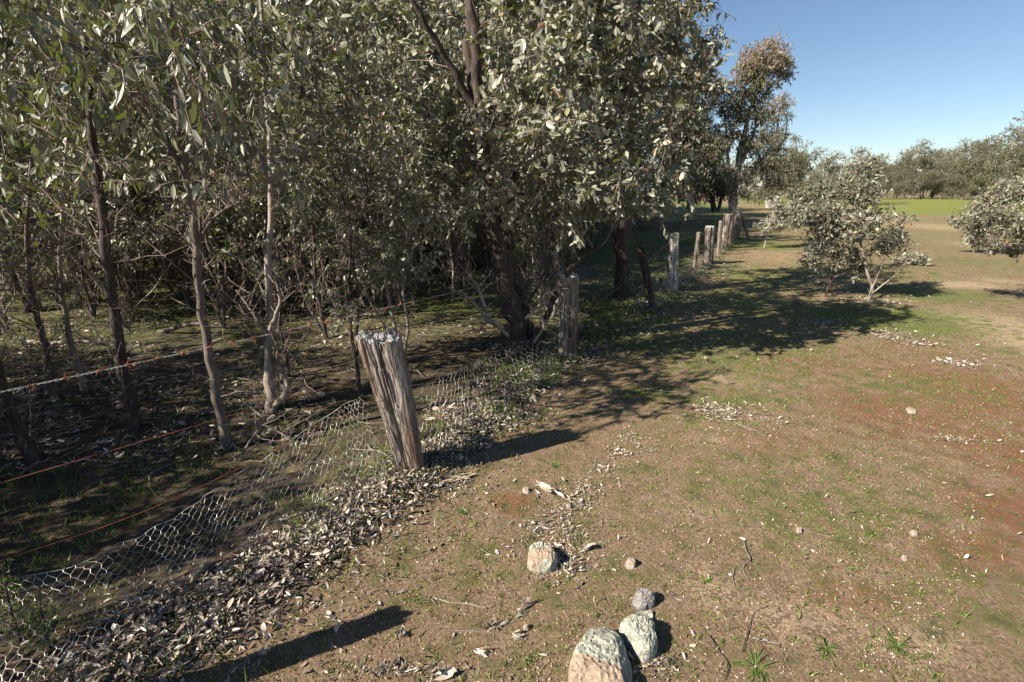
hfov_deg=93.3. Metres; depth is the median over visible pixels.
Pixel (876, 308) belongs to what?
stick
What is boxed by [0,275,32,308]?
thicket bush
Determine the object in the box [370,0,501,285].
eucalyptus sapling
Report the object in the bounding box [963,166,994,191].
gum tree
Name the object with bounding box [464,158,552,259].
thicket bush
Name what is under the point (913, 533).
stone
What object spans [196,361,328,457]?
dead branch
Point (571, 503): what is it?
leaf litter
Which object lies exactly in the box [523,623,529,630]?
stone
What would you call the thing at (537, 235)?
thicket bush
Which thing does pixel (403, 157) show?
eucalyptus sapling
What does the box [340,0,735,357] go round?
eucalyptus tree
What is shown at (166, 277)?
eucalyptus sapling
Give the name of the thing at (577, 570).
bark piece
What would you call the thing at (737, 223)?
fence post
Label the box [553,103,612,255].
eucalyptus sapling
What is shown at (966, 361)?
leaf litter
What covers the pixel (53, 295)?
eucalyptus sapling
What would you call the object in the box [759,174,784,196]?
gum tree
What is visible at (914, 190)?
gum tree
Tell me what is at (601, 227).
thicket bush
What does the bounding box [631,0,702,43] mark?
gum tree
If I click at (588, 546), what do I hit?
bark piece
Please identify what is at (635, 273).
fence wire
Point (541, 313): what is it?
dead branch
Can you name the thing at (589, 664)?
rock
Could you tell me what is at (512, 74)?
eucalyptus sapling
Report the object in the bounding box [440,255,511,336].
dead branch
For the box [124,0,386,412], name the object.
eucalyptus sapling
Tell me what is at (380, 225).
eucalyptus sapling
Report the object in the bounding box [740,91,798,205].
gum tree
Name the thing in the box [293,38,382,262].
eucalyptus sapling
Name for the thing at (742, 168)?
gum tree
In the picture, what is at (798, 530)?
stone
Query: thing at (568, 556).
leaf litter
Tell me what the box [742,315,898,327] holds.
leaf litter
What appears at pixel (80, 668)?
stone
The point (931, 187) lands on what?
gum tree
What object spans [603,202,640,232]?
thicket bush
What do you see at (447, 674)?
bark piece
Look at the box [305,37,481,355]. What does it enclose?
eucalyptus sapling
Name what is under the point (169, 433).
fence wire
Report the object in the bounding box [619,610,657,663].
rock
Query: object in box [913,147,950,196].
gum tree
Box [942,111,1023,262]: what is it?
young eucalyptus
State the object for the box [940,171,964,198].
gum tree
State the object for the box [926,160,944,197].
gum tree
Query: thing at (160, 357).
barbed wire
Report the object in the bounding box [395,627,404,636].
bark piece
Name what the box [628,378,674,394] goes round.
stick
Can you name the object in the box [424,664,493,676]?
stick
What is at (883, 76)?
sky
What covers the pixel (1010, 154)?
gum tree
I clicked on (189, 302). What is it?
eucalyptus sapling
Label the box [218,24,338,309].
eucalyptus sapling
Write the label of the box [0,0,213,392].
eucalyptus sapling
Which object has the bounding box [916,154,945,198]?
gum tree
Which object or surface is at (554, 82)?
eucalyptus sapling
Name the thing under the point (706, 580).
grass tuft
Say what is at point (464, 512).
grass tuft
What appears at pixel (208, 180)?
eucalyptus sapling
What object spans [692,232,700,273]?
fence post
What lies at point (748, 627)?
stick
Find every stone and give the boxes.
[73,661,96,679]
[522,486,530,493]
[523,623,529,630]
[625,557,635,569]
[631,587,654,609]
[795,527,801,533]
[900,555,907,560]
[905,407,915,413]
[909,529,917,536]
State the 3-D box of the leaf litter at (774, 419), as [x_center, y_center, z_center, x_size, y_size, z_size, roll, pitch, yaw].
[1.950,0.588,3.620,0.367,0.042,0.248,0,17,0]
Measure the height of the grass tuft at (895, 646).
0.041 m
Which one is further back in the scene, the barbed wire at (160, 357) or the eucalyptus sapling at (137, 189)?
the eucalyptus sapling at (137, 189)
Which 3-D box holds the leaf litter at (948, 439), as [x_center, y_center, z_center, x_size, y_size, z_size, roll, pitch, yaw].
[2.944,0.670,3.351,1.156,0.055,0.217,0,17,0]
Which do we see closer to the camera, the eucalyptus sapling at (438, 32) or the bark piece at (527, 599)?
the bark piece at (527, 599)
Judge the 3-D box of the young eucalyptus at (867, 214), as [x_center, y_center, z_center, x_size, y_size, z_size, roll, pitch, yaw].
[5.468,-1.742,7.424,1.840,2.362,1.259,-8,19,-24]
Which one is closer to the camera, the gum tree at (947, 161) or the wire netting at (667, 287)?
the wire netting at (667, 287)
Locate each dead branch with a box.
[20,325,111,350]
[157,305,266,336]
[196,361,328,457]
[200,360,284,397]
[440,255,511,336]
[525,250,591,342]
[654,213,722,223]
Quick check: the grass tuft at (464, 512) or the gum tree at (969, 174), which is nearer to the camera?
the grass tuft at (464, 512)
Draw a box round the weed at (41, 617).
[4,585,79,653]
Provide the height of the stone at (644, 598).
0.083 m
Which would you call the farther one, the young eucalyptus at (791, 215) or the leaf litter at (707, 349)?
the young eucalyptus at (791, 215)
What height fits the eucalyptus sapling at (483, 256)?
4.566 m
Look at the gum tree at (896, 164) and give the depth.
101.45 m
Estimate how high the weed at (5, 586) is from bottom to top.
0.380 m
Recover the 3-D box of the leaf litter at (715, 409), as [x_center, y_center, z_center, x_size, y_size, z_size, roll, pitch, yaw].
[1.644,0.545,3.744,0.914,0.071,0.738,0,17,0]
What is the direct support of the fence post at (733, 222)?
on the ground at (942, 243)
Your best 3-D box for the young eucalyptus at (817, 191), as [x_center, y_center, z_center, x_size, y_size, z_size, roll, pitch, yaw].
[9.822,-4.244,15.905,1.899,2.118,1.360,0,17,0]
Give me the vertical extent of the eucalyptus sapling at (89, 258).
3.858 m
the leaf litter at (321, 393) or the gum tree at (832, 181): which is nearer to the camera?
the leaf litter at (321, 393)
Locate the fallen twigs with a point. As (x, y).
(121, 443)
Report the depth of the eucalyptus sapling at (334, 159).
8.15 m
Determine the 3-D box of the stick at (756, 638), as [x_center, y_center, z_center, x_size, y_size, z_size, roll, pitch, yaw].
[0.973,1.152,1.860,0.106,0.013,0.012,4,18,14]
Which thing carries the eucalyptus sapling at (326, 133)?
on the ground at (942, 243)
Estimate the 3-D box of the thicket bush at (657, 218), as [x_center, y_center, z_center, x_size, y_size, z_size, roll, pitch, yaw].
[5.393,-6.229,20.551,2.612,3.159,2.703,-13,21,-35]
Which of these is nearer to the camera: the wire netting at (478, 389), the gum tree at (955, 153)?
the wire netting at (478, 389)
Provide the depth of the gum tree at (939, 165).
121.98 m
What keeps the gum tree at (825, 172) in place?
on the ground at (942, 243)
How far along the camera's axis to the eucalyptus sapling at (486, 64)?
11.29 m
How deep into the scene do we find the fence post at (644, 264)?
6.80 m
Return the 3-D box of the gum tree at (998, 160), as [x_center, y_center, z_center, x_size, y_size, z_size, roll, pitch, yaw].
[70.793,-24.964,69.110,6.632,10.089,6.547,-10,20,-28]
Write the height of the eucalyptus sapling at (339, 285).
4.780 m
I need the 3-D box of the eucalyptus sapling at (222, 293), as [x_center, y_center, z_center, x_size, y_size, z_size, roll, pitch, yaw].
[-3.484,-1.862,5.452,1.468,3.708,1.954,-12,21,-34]
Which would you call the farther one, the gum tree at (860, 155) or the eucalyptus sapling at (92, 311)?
the gum tree at (860, 155)
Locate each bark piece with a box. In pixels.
[393,655,399,666]
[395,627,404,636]
[430,667,456,680]
[433,471,475,485]
[473,646,488,656]
[484,617,510,630]
[512,628,525,639]
[513,604,526,617]
[520,596,535,609]
[534,481,564,498]
[569,561,590,572]
[578,540,596,552]
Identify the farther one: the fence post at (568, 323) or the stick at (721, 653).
the fence post at (568, 323)
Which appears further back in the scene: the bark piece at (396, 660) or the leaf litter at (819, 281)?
the leaf litter at (819, 281)
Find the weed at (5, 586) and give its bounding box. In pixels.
[0,558,36,642]
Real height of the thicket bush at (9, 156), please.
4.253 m
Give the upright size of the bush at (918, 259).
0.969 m
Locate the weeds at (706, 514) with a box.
[252,324,1023,681]
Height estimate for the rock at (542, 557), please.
0.104 m
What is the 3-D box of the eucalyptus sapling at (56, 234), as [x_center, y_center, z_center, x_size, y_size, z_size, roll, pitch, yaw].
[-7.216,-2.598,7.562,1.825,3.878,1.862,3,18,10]
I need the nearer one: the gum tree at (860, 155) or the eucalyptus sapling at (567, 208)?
the eucalyptus sapling at (567, 208)
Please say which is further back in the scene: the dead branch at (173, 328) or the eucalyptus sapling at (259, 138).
the eucalyptus sapling at (259, 138)
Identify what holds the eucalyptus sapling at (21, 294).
on the ground at (942, 243)
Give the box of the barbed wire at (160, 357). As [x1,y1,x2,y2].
[0,282,492,392]
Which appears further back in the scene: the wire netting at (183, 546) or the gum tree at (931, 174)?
the gum tree at (931, 174)
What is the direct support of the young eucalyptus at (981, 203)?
on the ground at (942, 243)
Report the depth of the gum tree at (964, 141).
84.98 m
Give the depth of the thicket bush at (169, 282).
7.61 m
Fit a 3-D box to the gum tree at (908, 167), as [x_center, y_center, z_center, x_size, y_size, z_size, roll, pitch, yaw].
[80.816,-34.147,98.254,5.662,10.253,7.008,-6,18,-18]
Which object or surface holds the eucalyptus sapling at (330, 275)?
on the ground at (942, 243)
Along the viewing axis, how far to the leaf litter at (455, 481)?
2.80 m
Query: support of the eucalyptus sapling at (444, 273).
on the ground at (942, 243)
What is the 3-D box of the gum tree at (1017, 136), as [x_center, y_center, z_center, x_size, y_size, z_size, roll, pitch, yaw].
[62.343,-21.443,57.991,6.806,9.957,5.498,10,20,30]
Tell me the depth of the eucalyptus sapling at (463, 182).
9.92 m
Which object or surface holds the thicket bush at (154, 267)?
on the ground at (942, 243)
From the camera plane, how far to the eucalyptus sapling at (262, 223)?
4.01 m
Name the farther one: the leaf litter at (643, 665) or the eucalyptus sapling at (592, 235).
the eucalyptus sapling at (592, 235)
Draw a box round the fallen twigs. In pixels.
[0,251,698,480]
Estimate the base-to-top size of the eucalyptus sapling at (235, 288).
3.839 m
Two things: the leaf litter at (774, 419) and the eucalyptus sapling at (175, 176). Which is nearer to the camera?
the leaf litter at (774, 419)
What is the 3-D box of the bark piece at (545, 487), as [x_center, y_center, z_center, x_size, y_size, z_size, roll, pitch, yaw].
[0.185,0.843,2.737,0.120,0.053,0.229,-14,22,-39]
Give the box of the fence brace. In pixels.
[741,213,749,238]
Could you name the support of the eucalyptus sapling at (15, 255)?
on the ground at (942, 243)
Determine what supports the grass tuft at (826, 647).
on the ground at (942, 243)
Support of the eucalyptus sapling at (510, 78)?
on the ground at (942, 243)
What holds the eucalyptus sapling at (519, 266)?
on the ground at (942, 243)
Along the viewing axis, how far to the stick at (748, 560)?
2.27 m
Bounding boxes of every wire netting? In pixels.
[0,394,390,681]
[414,340,559,457]
[630,236,731,311]
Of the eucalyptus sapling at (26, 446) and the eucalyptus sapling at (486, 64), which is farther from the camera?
the eucalyptus sapling at (486, 64)
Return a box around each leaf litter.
[0,242,715,476]
[0,258,748,681]
[183,271,1023,681]
[245,652,518,681]
[415,468,496,511]
[503,526,615,600]
[512,419,660,565]
[602,325,815,396]
[624,640,694,681]
[676,396,768,434]
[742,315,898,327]
[757,413,797,427]
[771,292,982,307]
[775,274,879,288]
[804,322,963,347]
[841,335,979,354]
[899,430,1023,445]
[905,356,1011,369]
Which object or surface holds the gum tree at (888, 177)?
on the ground at (942, 243)
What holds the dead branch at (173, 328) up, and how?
on the ground at (942, 243)
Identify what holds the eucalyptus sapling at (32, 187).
on the ground at (942, 243)
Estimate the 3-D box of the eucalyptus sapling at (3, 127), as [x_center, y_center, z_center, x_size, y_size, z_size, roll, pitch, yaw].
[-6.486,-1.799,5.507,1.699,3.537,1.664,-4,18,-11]
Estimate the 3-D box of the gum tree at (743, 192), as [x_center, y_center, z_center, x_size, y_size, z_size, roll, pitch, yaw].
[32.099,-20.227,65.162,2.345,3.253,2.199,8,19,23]
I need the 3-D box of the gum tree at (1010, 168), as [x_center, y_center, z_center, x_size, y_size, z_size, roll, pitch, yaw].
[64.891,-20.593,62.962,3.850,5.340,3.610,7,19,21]
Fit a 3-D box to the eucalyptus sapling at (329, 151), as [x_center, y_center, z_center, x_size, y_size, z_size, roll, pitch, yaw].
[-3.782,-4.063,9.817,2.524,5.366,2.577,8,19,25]
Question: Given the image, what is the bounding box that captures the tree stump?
[765,197,773,207]
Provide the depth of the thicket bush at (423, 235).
9.83 m
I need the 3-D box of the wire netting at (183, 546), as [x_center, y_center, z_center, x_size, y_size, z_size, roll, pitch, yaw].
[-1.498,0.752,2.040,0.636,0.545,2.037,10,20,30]
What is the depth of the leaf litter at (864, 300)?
7.51 m
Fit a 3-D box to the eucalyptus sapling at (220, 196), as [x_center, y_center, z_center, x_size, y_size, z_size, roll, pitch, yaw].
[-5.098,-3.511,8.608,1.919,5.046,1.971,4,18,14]
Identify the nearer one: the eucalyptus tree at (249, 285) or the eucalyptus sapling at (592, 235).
the eucalyptus tree at (249, 285)
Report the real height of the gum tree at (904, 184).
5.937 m
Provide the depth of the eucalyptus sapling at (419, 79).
5.87 m
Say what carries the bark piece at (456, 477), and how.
on the ground at (942, 243)
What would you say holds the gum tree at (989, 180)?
on the ground at (942, 243)
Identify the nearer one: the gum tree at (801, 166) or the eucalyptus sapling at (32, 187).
the eucalyptus sapling at (32, 187)
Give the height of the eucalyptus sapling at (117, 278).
4.328 m
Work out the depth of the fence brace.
17.05 m
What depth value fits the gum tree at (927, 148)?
100.20 m
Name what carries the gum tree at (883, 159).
on the ground at (942, 243)
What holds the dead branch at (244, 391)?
on the ground at (942, 243)
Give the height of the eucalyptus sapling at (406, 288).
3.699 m
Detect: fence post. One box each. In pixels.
[355,329,423,475]
[558,272,578,356]
[637,245,655,307]
[666,231,678,291]
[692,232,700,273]
[704,225,714,263]
[716,221,722,253]
[721,214,731,247]
[732,213,734,242]
[734,210,740,238]
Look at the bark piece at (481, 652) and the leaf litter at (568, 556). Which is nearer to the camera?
the bark piece at (481, 652)
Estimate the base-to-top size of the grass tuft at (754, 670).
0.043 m
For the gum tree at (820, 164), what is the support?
on the ground at (942, 243)
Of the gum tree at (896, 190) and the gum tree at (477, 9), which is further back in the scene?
the gum tree at (896, 190)
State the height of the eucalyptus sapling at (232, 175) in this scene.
4.804 m
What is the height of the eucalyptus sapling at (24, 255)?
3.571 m
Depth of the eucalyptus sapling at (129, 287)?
5.79 m
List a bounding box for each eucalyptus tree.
[104,0,336,317]
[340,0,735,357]
[523,0,737,298]
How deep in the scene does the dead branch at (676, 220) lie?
23.28 m
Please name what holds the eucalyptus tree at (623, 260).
on the ground at (942, 243)
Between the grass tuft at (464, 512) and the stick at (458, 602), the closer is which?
the stick at (458, 602)
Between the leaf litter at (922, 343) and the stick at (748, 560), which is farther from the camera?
the leaf litter at (922, 343)
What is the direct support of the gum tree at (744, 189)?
on the ground at (942, 243)
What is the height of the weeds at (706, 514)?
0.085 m
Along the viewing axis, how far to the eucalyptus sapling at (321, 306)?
5.33 m
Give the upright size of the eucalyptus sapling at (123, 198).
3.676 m
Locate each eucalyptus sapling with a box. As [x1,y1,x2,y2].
[0,0,89,464]
[0,0,147,401]
[0,0,206,432]
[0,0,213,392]
[0,0,317,449]
[0,6,84,312]
[0,26,114,307]
[0,30,144,315]
[0,64,77,303]
[0,103,36,298]
[0,157,46,331]
[1,15,168,304]
[1,145,57,290]
[2,0,156,286]
[3,13,192,321]
[3,32,76,294]
[3,77,117,286]
[6,73,187,330]
[13,2,137,292]
[19,59,100,274]
[28,93,160,295]
[58,29,238,308]
[75,0,360,376]
[89,3,179,284]
[118,0,276,328]
[120,6,243,276]
[121,49,185,271]
[122,1,219,278]
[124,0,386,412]
[166,8,241,281]
[168,60,264,290]
[200,3,335,279]
[207,29,319,265]
[212,0,364,338]
[217,10,432,395]
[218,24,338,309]
[247,0,462,320]
[260,14,368,265]
[264,101,368,288]
[290,55,357,263]
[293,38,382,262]
[297,18,397,282]
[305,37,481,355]
[308,62,371,277]
[313,72,399,290]
[315,0,463,302]
[319,0,474,287]
[323,72,441,308]
[326,51,385,271]
[341,62,444,295]
[360,43,468,258]
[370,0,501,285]
[373,84,497,301]
[378,0,548,301]
[387,25,475,281]
[390,181,465,269]
[395,8,519,275]
[399,2,512,263]
[419,2,502,271]
[426,6,540,283]
[446,1,496,251]
[451,0,603,316]
[458,49,527,267]
[475,13,540,237]
[480,1,579,244]
[482,10,539,227]
[485,93,609,317]
[494,55,553,270]
[516,0,602,256]
[518,71,598,261]
[526,35,585,252]
[542,81,609,256]
[548,55,624,250]
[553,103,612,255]
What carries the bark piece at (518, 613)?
on the ground at (942, 243)
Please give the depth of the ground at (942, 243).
2.88 m
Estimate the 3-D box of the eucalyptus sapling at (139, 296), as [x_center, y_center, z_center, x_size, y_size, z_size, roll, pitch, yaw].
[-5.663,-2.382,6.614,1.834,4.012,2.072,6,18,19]
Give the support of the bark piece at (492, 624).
on the ground at (942, 243)
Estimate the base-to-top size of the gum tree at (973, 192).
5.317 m
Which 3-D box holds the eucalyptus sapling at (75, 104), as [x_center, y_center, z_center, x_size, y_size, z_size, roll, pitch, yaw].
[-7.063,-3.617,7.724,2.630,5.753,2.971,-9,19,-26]
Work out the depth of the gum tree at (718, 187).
25.13 m
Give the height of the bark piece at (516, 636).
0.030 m
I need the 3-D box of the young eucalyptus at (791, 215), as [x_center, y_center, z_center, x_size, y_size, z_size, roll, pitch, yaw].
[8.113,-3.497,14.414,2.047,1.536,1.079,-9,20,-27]
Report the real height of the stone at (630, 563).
0.057 m
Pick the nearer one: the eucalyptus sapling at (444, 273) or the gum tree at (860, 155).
the eucalyptus sapling at (444, 273)
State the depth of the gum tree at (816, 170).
70.27 m
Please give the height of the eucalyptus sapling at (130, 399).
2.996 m
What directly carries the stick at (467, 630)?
on the ground at (942, 243)
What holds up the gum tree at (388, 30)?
on the ground at (942, 243)
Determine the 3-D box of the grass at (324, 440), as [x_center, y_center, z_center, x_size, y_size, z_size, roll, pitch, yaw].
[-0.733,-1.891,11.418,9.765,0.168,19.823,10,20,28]
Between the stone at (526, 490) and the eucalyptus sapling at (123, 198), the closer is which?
the stone at (526, 490)
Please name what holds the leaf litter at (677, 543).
on the ground at (942, 243)
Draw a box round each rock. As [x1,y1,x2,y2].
[527,541,557,572]
[568,626,631,681]
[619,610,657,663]
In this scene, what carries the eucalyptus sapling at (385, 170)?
on the ground at (942, 243)
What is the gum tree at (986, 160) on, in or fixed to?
on the ground at (942, 243)
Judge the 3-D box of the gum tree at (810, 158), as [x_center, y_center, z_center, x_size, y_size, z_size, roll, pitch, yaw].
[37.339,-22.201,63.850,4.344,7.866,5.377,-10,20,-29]
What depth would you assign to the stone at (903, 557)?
2.25 m
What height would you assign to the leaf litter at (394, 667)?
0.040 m
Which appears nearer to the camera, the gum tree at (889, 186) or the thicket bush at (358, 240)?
the thicket bush at (358, 240)
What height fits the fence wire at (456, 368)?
0.402 m
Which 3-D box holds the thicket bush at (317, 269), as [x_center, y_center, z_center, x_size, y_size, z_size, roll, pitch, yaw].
[-4.062,-2.796,9.772,2.480,2.962,2.152,-3,18,-10]
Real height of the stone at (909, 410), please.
0.042 m
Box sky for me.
[506,0,1023,190]
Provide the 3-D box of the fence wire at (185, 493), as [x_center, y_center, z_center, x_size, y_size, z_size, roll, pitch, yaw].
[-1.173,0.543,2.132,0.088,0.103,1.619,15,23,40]
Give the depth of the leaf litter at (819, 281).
9.15 m
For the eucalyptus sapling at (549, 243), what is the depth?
11.34 m
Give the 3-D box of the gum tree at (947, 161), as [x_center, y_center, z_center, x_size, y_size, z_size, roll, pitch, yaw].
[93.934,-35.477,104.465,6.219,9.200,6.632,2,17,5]
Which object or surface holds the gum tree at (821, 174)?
on the ground at (942, 243)
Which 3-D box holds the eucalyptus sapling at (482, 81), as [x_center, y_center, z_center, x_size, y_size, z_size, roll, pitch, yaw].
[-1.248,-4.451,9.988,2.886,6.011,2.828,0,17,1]
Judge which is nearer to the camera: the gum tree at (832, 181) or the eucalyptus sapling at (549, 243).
the eucalyptus sapling at (549, 243)
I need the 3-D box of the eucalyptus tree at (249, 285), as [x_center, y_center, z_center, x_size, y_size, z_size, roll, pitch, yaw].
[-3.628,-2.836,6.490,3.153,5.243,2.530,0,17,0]
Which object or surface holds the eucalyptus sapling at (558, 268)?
on the ground at (942, 243)
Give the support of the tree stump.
on the ground at (942, 243)
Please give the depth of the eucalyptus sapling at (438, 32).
7.50 m
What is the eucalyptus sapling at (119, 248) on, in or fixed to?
on the ground at (942, 243)
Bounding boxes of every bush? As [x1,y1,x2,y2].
[0,5,146,309]
[0,217,58,302]
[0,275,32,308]
[76,174,237,299]
[102,117,231,278]
[137,69,376,299]
[278,133,357,270]
[310,161,403,278]
[402,106,507,271]
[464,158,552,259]
[474,182,566,264]
[538,191,600,250]
[568,161,620,244]
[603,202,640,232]
[633,166,676,230]
[889,240,932,265]
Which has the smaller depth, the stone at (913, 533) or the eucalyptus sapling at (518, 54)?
the stone at (913, 533)
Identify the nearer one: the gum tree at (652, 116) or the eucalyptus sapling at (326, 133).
the eucalyptus sapling at (326, 133)
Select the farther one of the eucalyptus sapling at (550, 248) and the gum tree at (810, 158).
the gum tree at (810, 158)
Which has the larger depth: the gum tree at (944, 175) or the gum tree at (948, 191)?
the gum tree at (944, 175)
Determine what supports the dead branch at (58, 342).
on the ground at (942, 243)
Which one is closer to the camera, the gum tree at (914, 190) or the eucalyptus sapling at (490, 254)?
the eucalyptus sapling at (490, 254)
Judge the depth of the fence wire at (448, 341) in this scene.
3.68 m
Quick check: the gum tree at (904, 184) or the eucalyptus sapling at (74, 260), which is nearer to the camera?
the eucalyptus sapling at (74, 260)
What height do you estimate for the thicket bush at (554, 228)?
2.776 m
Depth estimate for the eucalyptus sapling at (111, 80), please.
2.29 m
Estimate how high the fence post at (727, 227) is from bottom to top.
1.013 m
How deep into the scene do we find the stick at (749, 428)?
3.48 m
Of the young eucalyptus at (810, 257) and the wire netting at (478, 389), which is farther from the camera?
the young eucalyptus at (810, 257)
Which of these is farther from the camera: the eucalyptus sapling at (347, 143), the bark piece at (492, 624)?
the eucalyptus sapling at (347, 143)
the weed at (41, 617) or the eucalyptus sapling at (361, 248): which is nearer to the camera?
the weed at (41, 617)
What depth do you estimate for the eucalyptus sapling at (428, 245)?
10.20 m
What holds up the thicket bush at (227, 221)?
on the ground at (942, 243)
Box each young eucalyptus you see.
[753,197,812,247]
[778,178,841,241]
[795,199,876,296]
[804,145,921,298]
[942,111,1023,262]
[946,175,1022,253]
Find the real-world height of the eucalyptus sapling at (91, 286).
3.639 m
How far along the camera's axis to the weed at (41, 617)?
1.75 m
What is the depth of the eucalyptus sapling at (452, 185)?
5.75 m
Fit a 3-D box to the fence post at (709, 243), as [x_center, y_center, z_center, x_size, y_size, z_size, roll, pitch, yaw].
[4.501,-2.175,11.057,0.258,0.915,0.186,-4,18,-12]
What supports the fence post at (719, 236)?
on the ground at (942, 243)
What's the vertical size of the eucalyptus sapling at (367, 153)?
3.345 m
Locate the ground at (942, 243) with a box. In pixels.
[0,191,1023,681]
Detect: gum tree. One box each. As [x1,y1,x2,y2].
[247,0,480,251]
[363,1,567,247]
[566,0,665,224]
[587,0,705,221]
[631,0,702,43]
[632,58,662,153]
[642,36,727,212]
[674,132,746,211]
[698,32,798,213]
[730,156,751,193]
[738,177,754,200]
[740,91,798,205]
[741,179,758,202]
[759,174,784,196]
[773,132,815,195]
[781,141,817,198]
[801,167,820,192]
[807,146,845,185]
[808,165,834,191]
[814,161,840,187]
[827,174,838,189]
[835,146,881,201]
[854,152,891,203]
[862,162,896,197]
[878,172,896,198]
[886,172,904,198]
[888,158,908,197]
[893,138,939,197]
[895,145,931,198]
[896,168,917,198]
[904,171,928,198]
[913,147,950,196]
[914,169,941,198]
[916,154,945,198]
[923,171,944,198]
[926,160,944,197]
[929,147,951,196]
[930,168,958,198]
[936,156,961,197]
[939,159,964,197]
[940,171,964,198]
[944,144,973,198]
[948,137,986,199]
[951,139,1002,199]
[953,176,976,199]
[958,133,1012,200]
[962,169,981,200]
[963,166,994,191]
[973,151,1019,188]
[981,131,1023,193]
[982,131,1023,185]
[993,162,1020,200]
[1000,122,1023,202]
[1000,132,1023,177]
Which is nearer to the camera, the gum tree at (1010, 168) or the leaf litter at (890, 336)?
the leaf litter at (890, 336)
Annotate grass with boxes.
[0,236,737,569]
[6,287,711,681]
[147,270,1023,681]
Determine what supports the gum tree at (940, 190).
on the ground at (942, 243)
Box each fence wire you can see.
[0,377,359,483]
[0,400,397,560]
[406,323,501,360]
[411,345,510,390]
[578,221,724,317]
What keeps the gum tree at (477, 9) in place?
on the ground at (942, 243)
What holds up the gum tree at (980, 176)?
on the ground at (942, 243)
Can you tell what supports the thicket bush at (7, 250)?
on the ground at (942, 243)
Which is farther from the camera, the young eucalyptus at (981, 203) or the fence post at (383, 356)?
the young eucalyptus at (981, 203)
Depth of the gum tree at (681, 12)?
22.09 m
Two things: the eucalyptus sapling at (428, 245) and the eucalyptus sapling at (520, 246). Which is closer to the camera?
the eucalyptus sapling at (520, 246)
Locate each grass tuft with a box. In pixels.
[458,508,468,516]
[698,574,712,582]
[732,643,774,681]
[808,631,842,661]
[878,628,915,664]
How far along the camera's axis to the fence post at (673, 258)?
7.96 m
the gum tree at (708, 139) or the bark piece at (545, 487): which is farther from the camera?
the gum tree at (708, 139)
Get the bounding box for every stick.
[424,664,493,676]
[431,597,485,608]
[443,630,493,638]
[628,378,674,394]
[708,634,728,679]
[734,421,763,437]
[742,540,750,579]
[742,606,766,651]
[750,636,779,644]
[859,308,892,312]
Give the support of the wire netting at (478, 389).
attached to the fence post at (383, 356)
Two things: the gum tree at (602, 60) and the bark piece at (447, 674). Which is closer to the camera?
the bark piece at (447, 674)
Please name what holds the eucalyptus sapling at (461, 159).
on the ground at (942, 243)
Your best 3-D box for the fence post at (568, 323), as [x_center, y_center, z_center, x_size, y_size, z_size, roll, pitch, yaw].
[0.556,-0.238,4.820,0.201,0.908,0.167,-5,18,-16]
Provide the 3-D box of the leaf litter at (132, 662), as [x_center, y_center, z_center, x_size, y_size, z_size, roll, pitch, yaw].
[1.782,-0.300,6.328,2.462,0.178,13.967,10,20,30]
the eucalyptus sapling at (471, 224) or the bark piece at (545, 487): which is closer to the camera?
the bark piece at (545, 487)
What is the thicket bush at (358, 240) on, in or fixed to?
on the ground at (942, 243)
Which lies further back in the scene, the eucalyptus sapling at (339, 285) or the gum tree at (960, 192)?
the gum tree at (960, 192)

